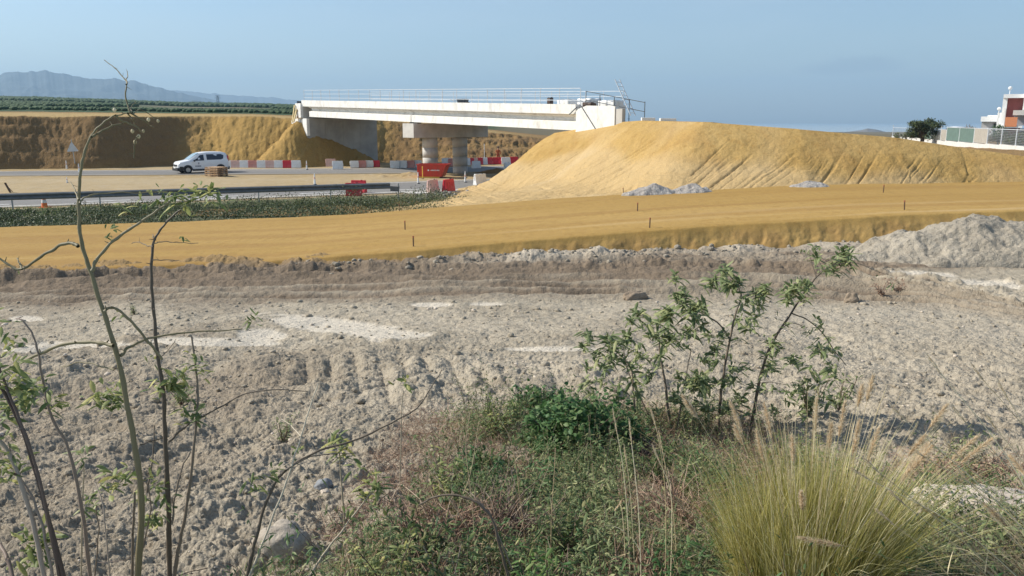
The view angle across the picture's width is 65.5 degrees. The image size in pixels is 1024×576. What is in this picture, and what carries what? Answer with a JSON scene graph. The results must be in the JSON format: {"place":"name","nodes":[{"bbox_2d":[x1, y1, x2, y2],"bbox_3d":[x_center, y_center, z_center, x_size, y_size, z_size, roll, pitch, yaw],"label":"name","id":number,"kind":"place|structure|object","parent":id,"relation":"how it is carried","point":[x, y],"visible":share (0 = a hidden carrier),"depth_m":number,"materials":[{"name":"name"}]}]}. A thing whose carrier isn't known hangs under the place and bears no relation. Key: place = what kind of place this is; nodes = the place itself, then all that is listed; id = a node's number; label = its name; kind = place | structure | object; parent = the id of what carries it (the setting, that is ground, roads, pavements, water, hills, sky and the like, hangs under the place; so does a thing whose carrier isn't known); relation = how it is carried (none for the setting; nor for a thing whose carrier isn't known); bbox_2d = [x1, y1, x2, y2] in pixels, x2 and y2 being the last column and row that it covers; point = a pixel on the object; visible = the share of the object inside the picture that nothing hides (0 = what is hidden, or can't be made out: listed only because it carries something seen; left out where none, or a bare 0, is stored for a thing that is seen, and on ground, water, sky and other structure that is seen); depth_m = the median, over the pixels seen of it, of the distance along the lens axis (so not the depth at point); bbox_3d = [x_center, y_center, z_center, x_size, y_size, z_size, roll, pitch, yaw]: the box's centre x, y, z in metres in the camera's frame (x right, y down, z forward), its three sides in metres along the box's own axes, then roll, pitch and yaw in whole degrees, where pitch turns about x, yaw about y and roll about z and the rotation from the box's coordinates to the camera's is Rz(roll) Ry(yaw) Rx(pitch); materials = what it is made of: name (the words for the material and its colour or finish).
{"place":"outdoors","nodes":[
{"label":"outdoors","id":0,"kind":"place"},
{"bbox_2d":[0,70,226,102],"bbox_3d":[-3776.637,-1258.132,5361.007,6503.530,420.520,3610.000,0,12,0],"label":"mountains","id":1,"kind":"structure","parent":0,"point":[44,83],"depth_m":5163.22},
{"bbox_2d":[171,90,298,103],"bbox_3d":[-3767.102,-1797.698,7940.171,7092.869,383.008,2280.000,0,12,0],"label":"mountains","id":2,"kind":"structure","parent":0,"point":[239,99],"depth_m":7894.07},
{"bbox_2d":[0,179,489,207],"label":"road","id":3,"kind":"structure","parent":0,"point":[404,185],"depth_m":47.78,"materials":[{"name":"grey asphalt"}]},
{"bbox_2d":[0,189,457,206],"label":"edge line","id":4,"kind":"object","parent":3,"relation":"on","point":[215,198],"visible":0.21,"depth_m":46.49,"materials":[{"name":"paint"}]},
{"bbox_2d":[473,173,485,184],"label":"road barrier","id":5,"kind":"object","parent":3,"relation":"on","point":[479,178],"visible":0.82,"depth_m":56.22,"materials":[{"name":"white plastic"}]},
{"bbox_2d":[0,162,503,225],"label":"median ground","id":6,"kind":"structure","parent":0,"point":[27,184],"depth_m":59.68,"materials":[{"name":"soil"}]},
{"bbox_2d":[0,183,398,208],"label":"guardrail","id":7,"kind":"object","parent":6,"relation":"on","point":[65,195],"visible":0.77,"depth_m":43.78,"materials":[{"name":"metal"}]},
{"bbox_2d":[0,184,466,226],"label":"verge scrub","id":8,"kind":"object","parent":6,"relation":"on","point":[45,219],"visible":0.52,"depth_m":39.14,"materials":[{"name":"green plant"}]},
{"bbox_2d":[426,179,438,191],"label":"road barrier","id":9,"kind":"object","parent":6,"relation":"on","point":[434,183],"visible":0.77,"depth_m":50.54,"materials":[{"name":"white plastic"}]},
{"bbox_2d":[416,163,450,177],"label":"waste container","id":10,"kind":"object","parent":6,"relation":"on","point":[434,170],"visible":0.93,"depth_m":62.95,"materials":[{"name":"red metal"}]},
{"bbox_2d":[442,178,455,191],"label":"road barrier","id":11,"kind":"object","parent":6,"relation":"on","point":[448,184],"visible":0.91,"depth_m":51.01,"materials":[{"name":"red plastic"}]},
{"bbox_2d":[291,100,625,173],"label":"overpass","id":12,"kind":"object","parent":6,"relation":"on","point":[351,124],"visible":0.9,"depth_m":65.85,"materials":[{"name":"concrete"}]},
{"bbox_2d":[312,88,580,103],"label":"site railing","id":13,"kind":"object","parent":12,"relation":"on","point":[487,99],"visible":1,"depth_m":57.45,"materials":[{"name":"metal"}]},
{"bbox_2d":[371,91,623,103],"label":"site railing","id":14,"kind":"object","parent":12,"relation":"on","point":[430,95],"visible":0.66,"depth_m":66.76,"materials":[{"name":"metal"}]},
{"bbox_2d":[577,98,600,107],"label":"plastic sheeting","id":15,"kind":"object","parent":12,"relation":"on","point":[591,99],"visible":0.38,"depth_m":50.24,"materials":[{"name":"white plastic"}]},
{"bbox_2d":[598,100,623,108],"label":"plastic sheeting","id":16,"kind":"object","parent":12,"relation":"on","point":[618,103],"visible":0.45,"depth_m":48.49,"materials":[{"name":"white plastic"}]},
{"bbox_2d":[585,91,644,120],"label":"site railing","id":17,"kind":"object","parent":12,"relation":"attached to","point":[599,102],"visible":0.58,"depth_m":47.43,"materials":[{"name":"metal"}]},
{"bbox_2d":[477,168,502,173],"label":"dirt heap","id":18,"kind":"object","parent":6,"relation":"on","point":[495,171],"visible":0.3,"depth_m":69.39,"materials":[{"name":"soil"}]},
{"bbox_2d":[0,166,503,175],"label":"road","id":19,"kind":"structure","parent":0,"point":[234,171],"depth_m":71.76,"materials":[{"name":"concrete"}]},
{"bbox_2d":[172,151,229,173],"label":"van","id":20,"kind":"object","parent":19,"relation":"on","point":[197,161],"visible":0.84,"depth_m":69.55,"materials":[{"name":"white paint"}]},
{"bbox_2d":[0,105,1012,141],"bbox_3d":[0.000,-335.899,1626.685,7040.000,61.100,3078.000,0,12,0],"label":"field","id":21,"kind":"structure","parent":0,"point":[537,131],"depth_m":172.19,"materials":[{"name":"green plant"}]},
{"bbox_2d":[0,95,306,113],"bbox_3d":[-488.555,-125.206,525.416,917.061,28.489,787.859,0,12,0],"label":"orchard","id":22,"kind":"object","parent":21,"relation":"on","point":[37,103],"visible":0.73,"depth_m":265.94,"materials":[{"name":"green plant"}]},
{"bbox_2d":[981,115,996,134],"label":"annex building","id":23,"kind":"structure","parent":21,"relation":"on","point":[989,121],"depth_m":152.44,"materials":[{"name":"white paint"}]},
{"bbox_2d":[992,86,1023,134],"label":"office building","id":24,"kind":"structure","parent":21,"relation":"on","point":[1011,116],"depth_m":145.79,"materials":[{"name":"white paint"}]},
{"bbox_2d":[0,242,1023,575],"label":"ground","id":25,"kind":"structure","parent":0,"point":[480,284],"depth_m":10.31,"materials":[{"name":"grey soil"}]},
{"bbox_2d":[0,307,68,575],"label":"tobacco sapling","id":26,"kind":"object","parent":25,"relation":"on","point":[21,391],"visible":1,"depth_m":2.75,"materials":[{"name":"green plant"}]},
{"bbox_2d":[15,316,124,575],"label":"tobacco sapling","id":27,"kind":"object","parent":25,"relation":"on","point":[115,400],"visible":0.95,"depth_m":2.98,"materials":[{"name":"green plant"}]},
{"bbox_2d":[63,445,100,575],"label":"tobacco seedling","id":28,"kind":"object","parent":25,"relation":"on","point":[87,448],"visible":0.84,"depth_m":3.33,"materials":[{"name":"green plant"}]},
{"bbox_2d":[0,60,262,575],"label":"tobacco sapling","id":29,"kind":"object","parent":25,"relation":"on","point":[140,495],"visible":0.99,"depth_m":2.88,"materials":[{"name":"green plant"}]},
{"bbox_2d":[84,459,182,575],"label":"tobacco seedling","id":30,"kind":"object","parent":25,"relation":"on","point":[154,522],"visible":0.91,"depth_m":3.15,"materials":[{"name":"green plant"}]},
{"bbox_2d":[165,375,194,405],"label":"shrub","id":31,"kind":"object","parent":25,"relation":"on","point":[178,399],"visible":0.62,"depth_m":8.23,"materials":[{"name":"green plant"}]},
{"bbox_2d":[133,210,307,575],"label":"tobacco sapling","id":32,"kind":"object","parent":25,"relation":"on","point":[173,385],"visible":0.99,"depth_m":3.16,"materials":[{"name":"green plant"}]},
{"bbox_2d":[251,519,311,563],"bbox_3d":[-1.126,1.247,3.898,0.287,0.219,0.225,0,12,0],"label":"boulder","id":33,"kind":"object","parent":25,"relation":"on","point":[279,527],"visible":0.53,"depth_m":3.82,"materials":[{"name":"grey stone"}]},
{"bbox_2d":[249,384,317,575],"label":"pale stem","id":34,"kind":"object","parent":25,"relation":"on","point":[264,538],"visible":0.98,"depth_m":3.09,"materials":[{"name":"beige plant"}]},
{"bbox_2d":[271,411,299,441],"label":"shrub","id":35,"kind":"object","parent":25,"relation":"on","point":[286,430],"visible":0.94,"depth_m":6.44,"materials":[{"name":"green plant"}]},
{"bbox_2d":[314,478,333,490],"bbox_3d":[-1.205,1.256,5.092,0.124,0.085,0.100,0,12,0],"label":"stone","id":36,"kind":"object","parent":25,"relation":"on","point":[319,485],"visible":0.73,"depth_m":5.07,"materials":[{"name":"white stone"}]},
{"bbox_2d":[320,429,355,536],"bbox_3d":[-0.877,1.053,4.095,0.162,0.660,0.214,0,12,0],"label":"tobacco seedling","id":37,"kind":"object","parent":25,"relation":"on","point":[332,441],"visible":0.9,"depth_m":4.05,"materials":[{"name":"green plant"}]},
{"bbox_2d":[239,370,441,575],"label":"arching branch","id":38,"kind":"object","parent":25,"relation":"on","point":[276,476],"visible":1,"depth_m":3.19,"materials":[{"name":"brown plant"}]},
{"bbox_2d":[309,458,394,575],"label":"tobacco seedling","id":39,"kind":"object","parent":25,"relation":"on","point":[374,484],"visible":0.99,"depth_m":3.43,"materials":[{"name":"green plant"}]},
{"bbox_2d":[331,489,432,529],"bbox_3d":[-0.741,1.297,4.565,0.722,0.169,0.590,3,12,13],"label":"brushwood","id":40,"kind":"object","parent":25,"relation":"on","point":[378,504],"visible":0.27,"depth_m":4.62,"materials":[{"name":"brown plant"}]},
{"bbox_2d":[343,524,425,575],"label":"herb","id":41,"kind":"object","parent":25,"relation":"on","point":[372,562],"visible":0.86,"depth_m":3.40,"materials":[{"name":"green plant"}]},
{"bbox_2d":[388,375,414,492],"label":"tobacco seedling","id":42,"kind":"object","parent":25,"relation":"on","point":[407,386],"visible":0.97,"depth_m":4.85,"materials":[{"name":"green plant"}]},
{"bbox_2d":[382,493,460,567],"bbox_3d":[-0.426,1.163,3.801,0.360,0.413,0.314,0,12,0],"label":"herb","id":43,"kind":"object","parent":25,"relation":"on","point":[430,525],"visible":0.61,"depth_m":3.78,"materials":[{"name":"green plant"}]},
{"bbox_2d":[377,541,469,575],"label":"brushwood","id":44,"kind":"object","parent":25,"relation":"on","point":[442,569],"visible":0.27,"depth_m":3.61,"materials":[{"name":"plant"}]},
{"bbox_2d":[345,474,540,557],"bbox_3d":[-0.362,1.202,4.119,1.060,0.396,0.885,0,12,0],"label":"brushwood","id":45,"kind":"object","parent":25,"relation":"on","point":[458,530],"visible":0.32,"depth_m":4.15,"materials":[{"name":"brown plant"}]},
{"bbox_2d":[400,527,488,575],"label":"herb","id":46,"kind":"object","parent":25,"relation":"on","point":[430,559],"visible":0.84,"depth_m":3.35,"materials":[{"name":"green plant"}]},
{"bbox_2d":[423,445,468,506],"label":"herb","id":47,"kind":"object","parent":25,"relation":"on","point":[445,478],"visible":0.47,"depth_m":4.73,"materials":[{"name":"green plant"}]},
{"bbox_2d":[419,492,512,575],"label":"arched stem","id":48,"kind":"object","parent":25,"relation":"on","point":[479,503],"visible":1,"depth_m":3.08,"materials":[{"name":"plant"}]},
{"bbox_2d":[449,444,507,496],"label":"herb","id":49,"kind":"object","parent":25,"relation":"on","point":[501,462],"visible":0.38,"depth_m":4.92,"materials":[{"name":"green plant"}]},
{"bbox_2d":[421,410,555,569],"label":"dry stalks","id":50,"kind":"object","parent":25,"relation":"on","point":[487,494],"visible":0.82,"depth_m":3.81,"materials":[{"name":"beige plant"}]},
{"bbox_2d":[456,441,522,477],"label":"leafy bush","id":51,"kind":"object","parent":25,"relation":"on","point":[486,462],"visible":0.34,"depth_m":5.57,"materials":[{"name":"green plant"}]},
{"bbox_2d":[479,390,519,440],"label":"herb","id":52,"kind":"object","parent":25,"relation":"on","point":[506,422],"visible":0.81,"depth_m":6.44,"materials":[{"name":"green plant"}]},
{"bbox_2d":[417,462,585,552],"bbox_3d":[-0.040,1.183,4.247,0.923,0.403,0.764,-1,12,-7],"label":"brushwood","id":53,"kind":"object","parent":25,"relation":"on","point":[515,514],"visible":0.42,"depth_m":4.24,"materials":[{"name":"plant"}]},
{"bbox_2d":[0,298,1008,570],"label":"pebble scatter","id":54,"kind":"object","parent":25,"relation":"on","point":[406,358],"visible":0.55,"depth_m":10.25,"materials":[{"name":"grey stone"}]},
{"bbox_2d":[1,333,1020,575],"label":"soil twigs","id":55,"kind":"object","parent":25,"relation":"on","point":[375,456],"visible":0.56,"depth_m":6.28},
{"bbox_2d":[0,296,1023,575],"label":"clod scatter","id":56,"kind":"object","parent":25,"relation":"on","point":[180,420],"visible":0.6,"depth_m":9.00,"materials":[{"name":"grey soil"}]},
{"bbox_2d":[507,379,567,421],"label":"mallow bush","id":57,"kind":"object","parent":25,"relation":"on","point":[534,387],"visible":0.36,"depth_m":6.92,"materials":[{"name":"green plant"}]},
{"bbox_2d":[511,455,573,509],"bbox_3d":[0.192,1.206,4.743,0.414,0.395,0.300,0,12,0],"label":"herb","id":58,"kind":"object","parent":25,"relation":"on","point":[538,478],"visible":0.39,"depth_m":4.75,"materials":[{"name":"green plant"}]},
{"bbox_2d":[510,538,578,575],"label":"herb","id":59,"kind":"object","parent":25,"relation":"on","point":[534,556],"visible":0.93,"depth_m":3.27,"materials":[{"name":"green plant"}]},
{"bbox_2d":[534,482,591,557],"bbox_3d":[0.248,1.169,3.894,0.288,0.453,0.277,0,12,0],"label":"herb","id":60,"kind":"object","parent":25,"relation":"on","point":[568,532],"visible":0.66,"depth_m":3.88,"materials":[{"name":"green plant"}]},
{"bbox_2d":[535,548,614,575],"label":"brushwood","id":61,"kind":"object","parent":25,"relation":"on","point":[568,567],"visible":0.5,"depth_m":3.58,"materials":[{"name":"plant"}]},
{"bbox_2d":[291,240,859,273],"bbox_3d":[5.013,-0.950,22.548,22.108,0.602,2.962,-2,12,-8],"label":"lump scatter","id":62,"kind":"object","parent":25,"relation":"on","point":[677,246],"visible":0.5,"depth_m":21.92,"materials":[{"name":"grey stone"}]},
{"bbox_2d":[512,381,651,467],"bbox_3d":[0.493,1.013,6.030,0.968,0.563,0.860,6,13,28],"label":"mallow bush","id":63,"kind":"object","parent":25,"relation":"on","point":[581,410],"visible":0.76,"depth_m":5.96,"materials":[{"name":"green plant"}]},
{"bbox_2d":[559,462,624,522],"bbox_3d":[0.454,1.183,4.511,0.368,0.384,0.274,0,12,0],"label":"herb","id":64,"kind":"object","parent":25,"relation":"on","point":[606,490],"visible":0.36,"depth_m":4.50,"materials":[{"name":"green plant"}]},
{"bbox_2d":[178,355,1023,575],"bbox_3d":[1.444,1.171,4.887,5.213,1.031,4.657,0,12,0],"label":"green undergrowth","id":65,"kind":"object","parent":25,"relation":"on","point":[617,519],"visible":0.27,"depth_m":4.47,"materials":[{"name":"green plant"}]},
{"bbox_2d":[568,525,644,575],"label":"herb","id":66,"kind":"object","parent":25,"relation":"on","point":[582,566],"visible":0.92,"depth_m":3.38,"materials":[{"name":"green plant"}]},
{"bbox_2d":[623,291,647,300],"bbox_3d":[2.469,0.163,15.987,0.556,0.203,0.296,-6,13,-28],"label":"clod","id":67,"kind":"object","parent":25,"relation":"on","point":[632,295],"visible":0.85,"depth_m":15.88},
{"bbox_2d":[578,528,695,575],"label":"brushwood","id":68,"kind":"object","parent":25,"relation":"on","point":[643,556],"visible":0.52,"depth_m":3.68,"materials":[{"name":"plant"}]},
{"bbox_2d":[597,403,679,575],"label":"dry stalks","id":69,"kind":"object","parent":25,"relation":"on","point":[654,450],"visible":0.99,"depth_m":3.40,"materials":[{"name":"plant"}]},
{"bbox_2d":[581,422,706,462],"bbox_3d":[0.907,1.248,5.924,0.997,0.345,1.110,10,15,40],"label":"brushwood","id":70,"kind":"object","parent":25,"relation":"on","point":[647,448],"visible":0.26,"depth_m":5.99,"materials":[{"name":"plant"}]},
{"bbox_2d":[634,433,679,486],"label":"herb","id":71,"kind":"object","parent":25,"relation":"on","point":[666,448],"visible":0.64,"depth_m":5.23,"materials":[{"name":"green plant"}]},
{"bbox_2d":[637,532,716,575],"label":"herb","id":72,"kind":"object","parent":25,"relation":"on","point":[659,563],"visible":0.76,"depth_m":3.55,"materials":[{"name":"green plant"}]},
{"bbox_2d":[596,451,764,540],"bbox_3d":[0.805,1.215,4.556,1.395,0.436,1.166,-11,16,-42],"label":"brushwood","id":73,"kind":"object","parent":25,"relation":"on","point":[668,503],"visible":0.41,"depth_m":4.57,"materials":[{"name":"plant"}]},
{"bbox_2d":[678,435,727,492],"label":"herb","id":74,"kind":"object","parent":25,"relation":"on","point":[684,463],"visible":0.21,"depth_m":5.14,"materials":[{"name":"green plant"}]},
{"bbox_2d":[573,244,894,441],"bbox_3d":[1.825,0.483,6.592,2.687,1.687,0.862,0,12,0],"label":"tobacco shrub","id":75,"kind":"object","parent":25,"relation":"on","point":[692,310],"visible":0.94,"depth_m":6.51,"materials":[{"name":"green plant"}]},
{"bbox_2d":[723,450,798,492],"bbox_3d":[1.707,1.316,5.325,0.922,0.299,0.795,10,15,40],"label":"brushwood","id":76,"kind":"object","parent":25,"relation":"on","point":[754,471],"visible":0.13,"depth_m":5.43,"materials":[{"name":"plant"}]},
{"bbox_2d":[562,372,1022,575],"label":"fountain grass","id":77,"kind":"object","parent":25,"relation":"on","point":[824,519],"depth_m":3.23,"materials":[{"name":"plant"}]},
{"bbox_2d":[796,372,839,415],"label":"shrub","id":78,"kind":"object","parent":25,"relation":"on","point":[805,397],"visible":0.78,"depth_m":6.95,"materials":[{"name":"green plant"}]},
{"bbox_2d":[660,453,1023,575],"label":"fountain grass","id":79,"kind":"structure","parent":25,"relation":"on","point":[986,506],"depth_m":3.23,"materials":[{"name":"plant"}]},
{"bbox_2d":[828,373,863,410],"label":"shrub","id":80,"kind":"object","parent":25,"relation":"on","point":[840,402],"visible":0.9,"depth_m":7.09,"materials":[{"name":"green plant"}]},
{"bbox_2d":[844,292,858,302],"bbox_3d":[6.596,0.215,15.470,0.304,0.281,0.218,0,12,0],"label":"clod","id":81,"kind":"object","parent":25,"relation":"on","point":[851,297],"visible":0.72,"depth_m":15.40,"materials":[{"name":"beige soil"}]},
{"bbox_2d":[870,277,896,296],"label":"shrub","id":82,"kind":"object","parent":25,"relation":"on","point":[879,290],"visible":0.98,"depth_m":16.11,"materials":[{"name":"brown plant"}]},
{"bbox_2d":[850,213,1023,268],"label":"spoil heap","id":83,"kind":"object","parent":25,"relation":"on","point":[973,240],"visible":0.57,"depth_m":20.45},
{"bbox_2d":[850,353,1023,575],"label":"straw stems","id":84,"kind":"object","parent":25,"relation":"on","point":[945,442],"visible":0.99,"depth_m":2.83,"materials":[{"name":"beige plant"}]},
{"bbox_2d":[904,498,995,572],"bbox_3d":[2.061,1.223,3.825,0.391,0.385,0.341,0,12,0],"label":"herb","id":85,"kind":"object","parent":25,"relation":"on","point":[950,526],"visible":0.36,"depth_m":3.78,"materials":[{"name":"green plant"}]},
{"bbox_2d":[880,438,1023,488],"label":"brushwood","id":86,"kind":"object","parent":25,"relation":"on","point":[985,469],"visible":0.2,"depth_m":5.38,"materials":[{"name":"brown plant"}]},
{"bbox_2d":[907,483,1023,536],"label":"rock slab","id":87,"kind":"object","parent":25,"relation":"on","point":[1009,500],"visible":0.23,"depth_m":4.42,"materials":[{"name":"grey stone"}]},
{"bbox_2d":[934,427,999,466],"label":"herb","id":88,"kind":"object","parent":25,"relation":"on","point":[953,447],"visible":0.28,"depth_m":5.53,"materials":[{"name":"grey plant"}]},
{"bbox_2d":[924,425,1023,485],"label":"straw stems","id":89,"kind":"object","parent":25,"relation":"on","point":[968,462],"visible":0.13,"depth_m":4.77,"materials":[{"name":"beige plant"}]},
{"bbox_2d":[948,509,1023,575],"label":"herb","id":90,"kind":"object","parent":25,"relation":"on","point":[989,544],"visible":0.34,"depth_m":3.67,"materials":[{"name":"green plant"}]},
{"bbox_2d":[0,182,1023,269],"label":"graded track","id":91,"kind":"structure","parent":0,"point":[778,216],"depth_m":25.59,"materials":[{"name":"yellow soil"}]},
{"bbox_2d":[0,111,1023,215],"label":"cut slope","id":92,"kind":"structure","parent":0,"point":[34,140],"depth_m":80.68,"materials":[{"name":"soil"}]},
{"bbox_2d":[905,117,945,141],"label":"carob tree","id":93,"kind":"object","parent":92,"relation":"on","point":[921,129],"visible":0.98,"depth_m":101.34,"materials":[{"name":"green plant"}]},
{"bbox_2d":[892,125,1023,149],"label":"compound fence","id":94,"kind":"object","parent":92,"relation":"on","point":[978,136],"visible":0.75,"depth_m":79.89,"materials":[{"name":"concrete"}]},
{"bbox_2d":[988,124,1008,143],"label":"tree","id":95,"kind":"object","parent":92,"relation":"on","point":[999,126],"visible":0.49,"depth_m":76.37,"materials":[{"name":"green plant"}]},
{"bbox_2d":[0,0,1023,123],"label":"sky","id":96,"kind":"structure","parent":0,"point":[718,61],"materials":[{"name":"blue"}]},
{"bbox_2d":[185,387,1023,575],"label":"dry grass","id":97,"kind":"structure","parent":0,"point":[368,556],"depth_m":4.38,"materials":[{"name":"beige plant"}]},
{"bbox_2d":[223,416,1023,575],"bbox_3d":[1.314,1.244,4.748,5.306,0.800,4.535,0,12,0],"label":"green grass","id":98,"kind":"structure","parent":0,"point":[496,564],"depth_m":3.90,"materials":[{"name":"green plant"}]},
{"bbox_2d":[369,121,1023,212],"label":"embankment","id":99,"kind":"structure","parent":0,"point":[628,156],"depth_m":37.56,"materials":[{"name":"soil"}]},
{"bbox_2d":[621,183,674,195],"bbox_3d":[5.880,-3.815,33.572,3.000,1.222,1.500,0,12,0],"label":"gravel heap","id":100,"kind":"object","parent":99,"relation":"on","point":[654,189],"visible":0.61,"depth_m":33.20,"materials":[{"name":"grey gravel"}]},
{"bbox_2d":[673,183,711,193],"bbox_3d":[7.571,-3.858,33.615,2.375,1.132,1.500,0,12,0],"label":"gravel heap","id":101,"kind":"object","parent":99,"relation":"on","point":[691,188],"visible":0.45,"depth_m":33.26,"materials":[{"name":"white gravel"}]},
{"bbox_2d":[789,181,829,187],"bbox_3d":[12.731,-4.146,34.032,2.250,0.881,1.500,0,12,0],"label":"gravel heap","id":102,"kind":"object","parent":99,"relation":"on","point":[809,184],"visible":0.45,"depth_m":33.70,"materials":[{"name":"white gravel"}]},
{"bbox_2d":[738,124,1023,131],"bbox_3d":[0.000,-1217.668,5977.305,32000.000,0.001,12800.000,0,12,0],"label":"sea","id":103,"kind":"structure","parent":0,"point":[850,127],"depth_m":5123.36,"materials":[{"name":"blue liquid"}]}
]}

